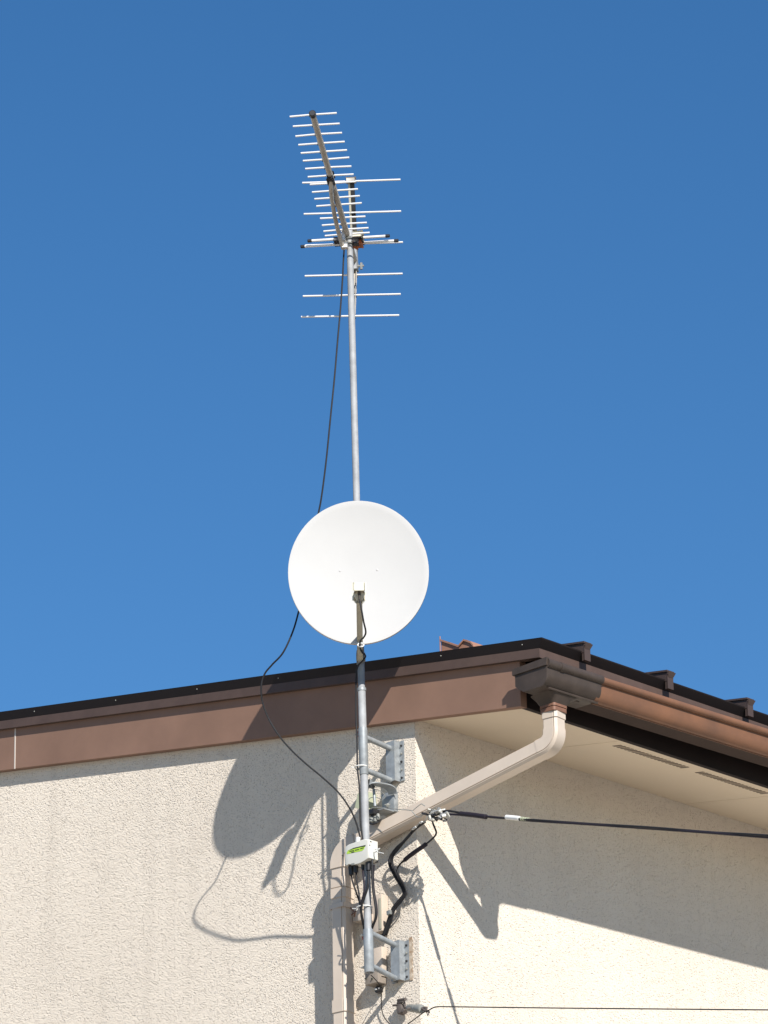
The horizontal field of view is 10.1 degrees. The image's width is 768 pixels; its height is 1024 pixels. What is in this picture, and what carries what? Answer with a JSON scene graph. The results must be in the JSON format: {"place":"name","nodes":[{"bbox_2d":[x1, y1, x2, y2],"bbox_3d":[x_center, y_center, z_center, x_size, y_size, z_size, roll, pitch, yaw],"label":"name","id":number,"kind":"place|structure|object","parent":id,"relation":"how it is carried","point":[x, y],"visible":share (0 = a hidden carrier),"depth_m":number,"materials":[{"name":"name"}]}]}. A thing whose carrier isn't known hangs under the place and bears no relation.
{"place":"outdoors","nodes":[
{"label":"outdoors","id":0,"kind":"place"},
{"bbox_2d":[0,0,767,714],"label":"sky","id":1,"kind":"structure","parent":0,"point":[564,401],"materials":[{"name":"blue"}]},
{"label":"ground","id":2,"kind":"structure","parent":0,"visible":0},
{"bbox_2d":[0,636,767,1023],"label":"house","id":3,"kind":"structure","parent":2,"relation":"on","point":[172,856],"depth_m":15.63,"materials":[{"name":"beige paint"}]},
{"bbox_2d":[350,903,363,923],"bbox_3d":[-0.089,1.393,15.094,0.054,0.065,0.091,-20,-29,40],"label":"pipe clamp","id":4,"kind":"object","parent":3,"relation":"attached to","point":[355,913],"visible":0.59,"depth_m":15.09,"materials":[{"name":"beige metal"}]},
{"bbox_2d":[358,912,372,921],"bbox_3d":[-0.054,1.414,15.064,0.036,0.026,0.073,-20,-29,40],"label":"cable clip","id":5,"kind":"object","parent":3,"relation":"attached to","point":[359,918],"visible":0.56,"depth_m":15.04,"materials":[{"name":"beige plastic"}]},
{"bbox_2d":[355,792,376,808],"bbox_3d":[-0.064,1.027,15.238,0.062,0.074,0.048,-20,-29,40],"label":"cable cover","id":6,"kind":"object","parent":3,"relation":"attached to","point":[370,795],"visible":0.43,"depth_m":15.22,"materials":[{"name":"beige plastic"}]},
{"bbox_2d":[365,971,385,986],"bbox_3d":[-0.030,1.615,14.983,0.063,0.044,0.048,-20,-29,40],"label":"cable cover","id":7,"kind":"object","parent":3,"relation":"attached to","point":[370,980],"visible":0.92,"depth_m":14.97,"materials":[{"name":"grey plastic"}]},
{"bbox_2d":[374,986,382,993],"bbox_3d":[-0.019,1.653,14.973,0.025,0.025,0.031,-20,-29,40],"label":"wire holder","id":8,"kind":"object","parent":3,"relation":"attached to","point":[378,989],"visible":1,"depth_m":14.96,"materials":[{"name":"black plastic"}]},
{"bbox_2d":[381,994,389,1023],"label":"thin wire","id":9,"kind":"object","parent":8,"relation":"hanging from","point":[382,1010],"visible":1,"depth_m":14.93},
{"bbox_2d":[355,727,404,784],"bbox_3d":[-0.020,0.854,15.160,0.082,0.174,0.180,-20,-29,40],"label":"mast bracket","id":10,"kind":"object","parent":3,"relation":"attached to","point":[395,764],"visible":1,"depth_m":15.17,"materials":[{"name":"metal"}]},
{"bbox_2d":[372,894,387,933],"bbox_3d":[-0.014,1.399,15.056,0.048,0.132,0.036,-20,-29,40],"label":"cable cover","id":11,"kind":"object","parent":3,"relation":"attached to","point":[382,917],"visible":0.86,"depth_m":15.04,"materials":[{"name":"beige plastic"}]},
{"bbox_2d":[374,946,386,976],"bbox_3d":[-0.017,1.564,15.003,0.054,0.106,0.028,-20,-29,40],"label":"cable cover","id":12,"kind":"object","parent":3,"relation":"attached to","point":[380,956],"visible":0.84,"depth_m":14.99,"materials":[{"name":"beige plastic"}]},
{"bbox_2d":[368,779,397,824],"bbox_3d":[-0.022,1.023,15.121,0.103,0.157,0.148,-20,-29,40],"label":"cable anchor","id":13,"kind":"object","parent":3,"relation":"attached to","point":[389,799],"visible":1,"depth_m":15.13,"materials":[{"name":"metal"}]},
{"bbox_2d":[369,807,422,817],"bbox_3d":[0.043,1.042,14.984,0.015,0.090,0.270,19,-29,-41],"label":"stay wire","id":14,"kind":"object","parent":13,"relation":"attached to","point":[397,809],"visible":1,"depth_m":14.97,"materials":[{"name":"silver metal"}]},
{"bbox_2d":[412,807,450,829],"bbox_3d":[0.157,1.046,14.860,0.206,0.067,0.067,-20,-29,40],"label":"wire clamp","id":15,"kind":"object","parent":14,"relation":"hanging from","point":[433,813],"visible":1,"depth_m":14.82,"materials":[{"name":"silver plastic"}]},
{"bbox_2d":[385,817,436,933],"bbox_3d":[0.099,1.256,14.929,0.036,0.330,0.347,11,-24,-27],"label":"service cable","id":16,"kind":"object","parent":15,"relation":"hanging from","point":[415,851],"visible":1,"depth_m":14.97,"materials":[{"name":"black plastic"}]},
{"bbox_2d":[442,810,767,838],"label":"overhead wire","id":17,"kind":"object","parent":15,"relation":"attached to","point":[486,816],"visible":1,"depth_m":14.15,"materials":[{"name":"black"}]},
{"bbox_2d":[360,928,413,983],"bbox_3d":[0.003,1.524,14.884,0.102,0.159,0.181,-20,-29,40],"label":"mast bracket","id":18,"kind":"object","parent":3,"relation":"attached to","point":[402,956],"visible":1,"depth_m":14.91,"materials":[{"name":"metal"}]},
{"bbox_2d":[347,230,371,973],"bbox_3d":[-0.088,0.271,15.338,0.067,2.817,0.032,-20,-29,40],"label":"antenna mast","id":19,"kind":"object","parent":18,"relation":"attached to","point":[361,689],"visible":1,"depth_m":15.50,"materials":[{"name":"metal"}]},
{"bbox_2d":[290,110,402,318],"bbox_3d":[-0.155,-1.160,15.531,0.377,0.576,1.285,-2,-21,3],"label":"television antenna","id":20,"kind":"object","parent":19,"relation":"attached to","point":[342,235],"visible":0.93,"depth_m":15.82,"materials":[{"name":"metal"}]},
{"bbox_2d":[260,250,360,839],"bbox_3d":[-0.270,0.099,15.412,0.343,2.265,0.119,2,-22,-7],"label":"antenna cable","id":21,"kind":"object","parent":20,"relation":"attached to","point":[294,753],"visible":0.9,"depth_m":15.23,"materials":[{"name":"black rubber"}]},
{"bbox_2d":[288,501,428,664],"bbox_3d":[-0.091,0.208,15.167,0.418,0.573,0.416,-20,-29,40],"label":"satellite dish","id":22,"kind":"object","parent":19,"relation":"attached to","point":[345,557],"visible":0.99,"depth_m":15.23,"materials":[{"name":"metal"}]},
{"bbox_2d":[355,599,366,839],"bbox_3d":[-0.070,0.721,14.919,0.040,0.745,0.435,0,-21,-3],"label":"dish cable","id":23,"kind":"object","parent":22,"relation":"attached to","point":[362,652],"visible":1,"depth_m":15.08,"materials":[{"name":"black rubber"}]},
{"bbox_2d":[342,837,377,875],"bbox_3d":[-0.074,1.187,14.964,0.141,0.125,0.063,-20,-29,40],"label":"junction box","id":24,"kind":"object","parent":19,"relation":"attached to","point":[359,853],"visible":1,"depth_m":14.94,"materials":[{"name":"white plastic"}]},
{"bbox_2d":[350,875,363,928],"bbox_3d":[-0.090,1.346,14.922,0.048,0.210,0.035,0,-21,-2],"label":"box cable","id":25,"kind":"object","parent":24,"relation":"attached to","point":[355,890],"visible":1,"depth_m":14.94,"materials":[{"name":"black rubber"}]},
{"bbox_2d":[355,872,363,919],"bbox_3d":[-0.072,1.347,14.922,0.033,0.221,0.051,-20,-29,40],"label":"box cable","id":26,"kind":"object","parent":24,"relation":"attached to","point":[358,889],"visible":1,"depth_m":14.92,"materials":[{"name":"black rubber"}]},
{"bbox_2d":[360,869,364,906],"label":"box cable","id":27,"kind":"object","parent":24,"relation":"attached to","point":[363,884],"visible":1,"depth_m":14.90,"materials":[{"name":"black plastic"}]},
{"bbox_2d":[360,870,369,927],"bbox_3d":[-0.068,1.328,14.893,0.029,0.196,0.075,7,-23,-20],"label":"box cable","id":28,"kind":"object","parent":24,"relation":"attached to","point":[364,897],"visible":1,"depth_m":14.88,"materials":[{"name":"black rubber"}]},
{"bbox_2d":[371,865,376,928],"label":"box cable","id":29,"kind":"object","parent":24,"relation":"attached to","point":[374,900],"visible":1,"depth_m":14.87,"materials":[{"name":"black rubber"}]},
{"bbox_2d":[373,865,377,927],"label":"box cable","id":30,"kind":"object","parent":24,"relation":"attached to","point":[374,890],"visible":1,"depth_m":14.89,"materials":[{"name":"black plastic"}]},
{"bbox_2d":[352,905,372,910],"bbox_3d":[-0.070,1.366,14.909,0.058,0.015,0.072,8,-23,-21],"label":"cable tie","id":31,"kind":"object","parent":19,"relation":"attached to","point":[356,908],"visible":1,"depth_m":14.90,"materials":[{"name":"white plastic"}]},
{"bbox_2d":[382,833,411,936],"bbox_3d":[0.049,1.298,15.003,0.031,0.332,0.197,12,-25,-30],"label":"service cable","id":32,"kind":"object","parent":3,"relation":"attached to","point":[396,851],"visible":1,"depth_m":15.01,"materials":[{"name":"black rubber"}]},
{"bbox_2d":[381,820,425,934],"bbox_3d":[0.071,1.276,14.980,0.031,0.353,0.300,12,-25,-31],"label":"service cable","id":33,"kind":"object","parent":3,"relation":"attached to","point":[390,866],"visible":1,"depth_m":15.02,"materials":[{"name":"black rubber"}]},
{"bbox_2d":[382,916,389,935],"bbox_3d":[0.013,1.434,15.008,0.019,0.068,0.051,16,-27,-36],"label":"cable sheath","id":34,"kind":"object","parent":33,"relation":"attached to","point":[386,925],"visible":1,"depth_m":15.00,"materials":[{"name":"black rubber"}]},
{"bbox_2d":[392,998,429,1015],"bbox_3d":[0.088,1.692,14.772,0.051,0.118,0.260,8,-23,-21],"label":"insulator set","id":35,"kind":"object","parent":3,"relation":"attached to","point":[402,1009],"visible":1,"depth_m":14.79,"materials":[{"name":"ceramic"}]},
{"bbox_2d":[423,1006,767,1012],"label":"wire","id":36,"kind":"object","parent":35,"relation":"attached to","point":[596,1008],"visible":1,"depth_m":13.97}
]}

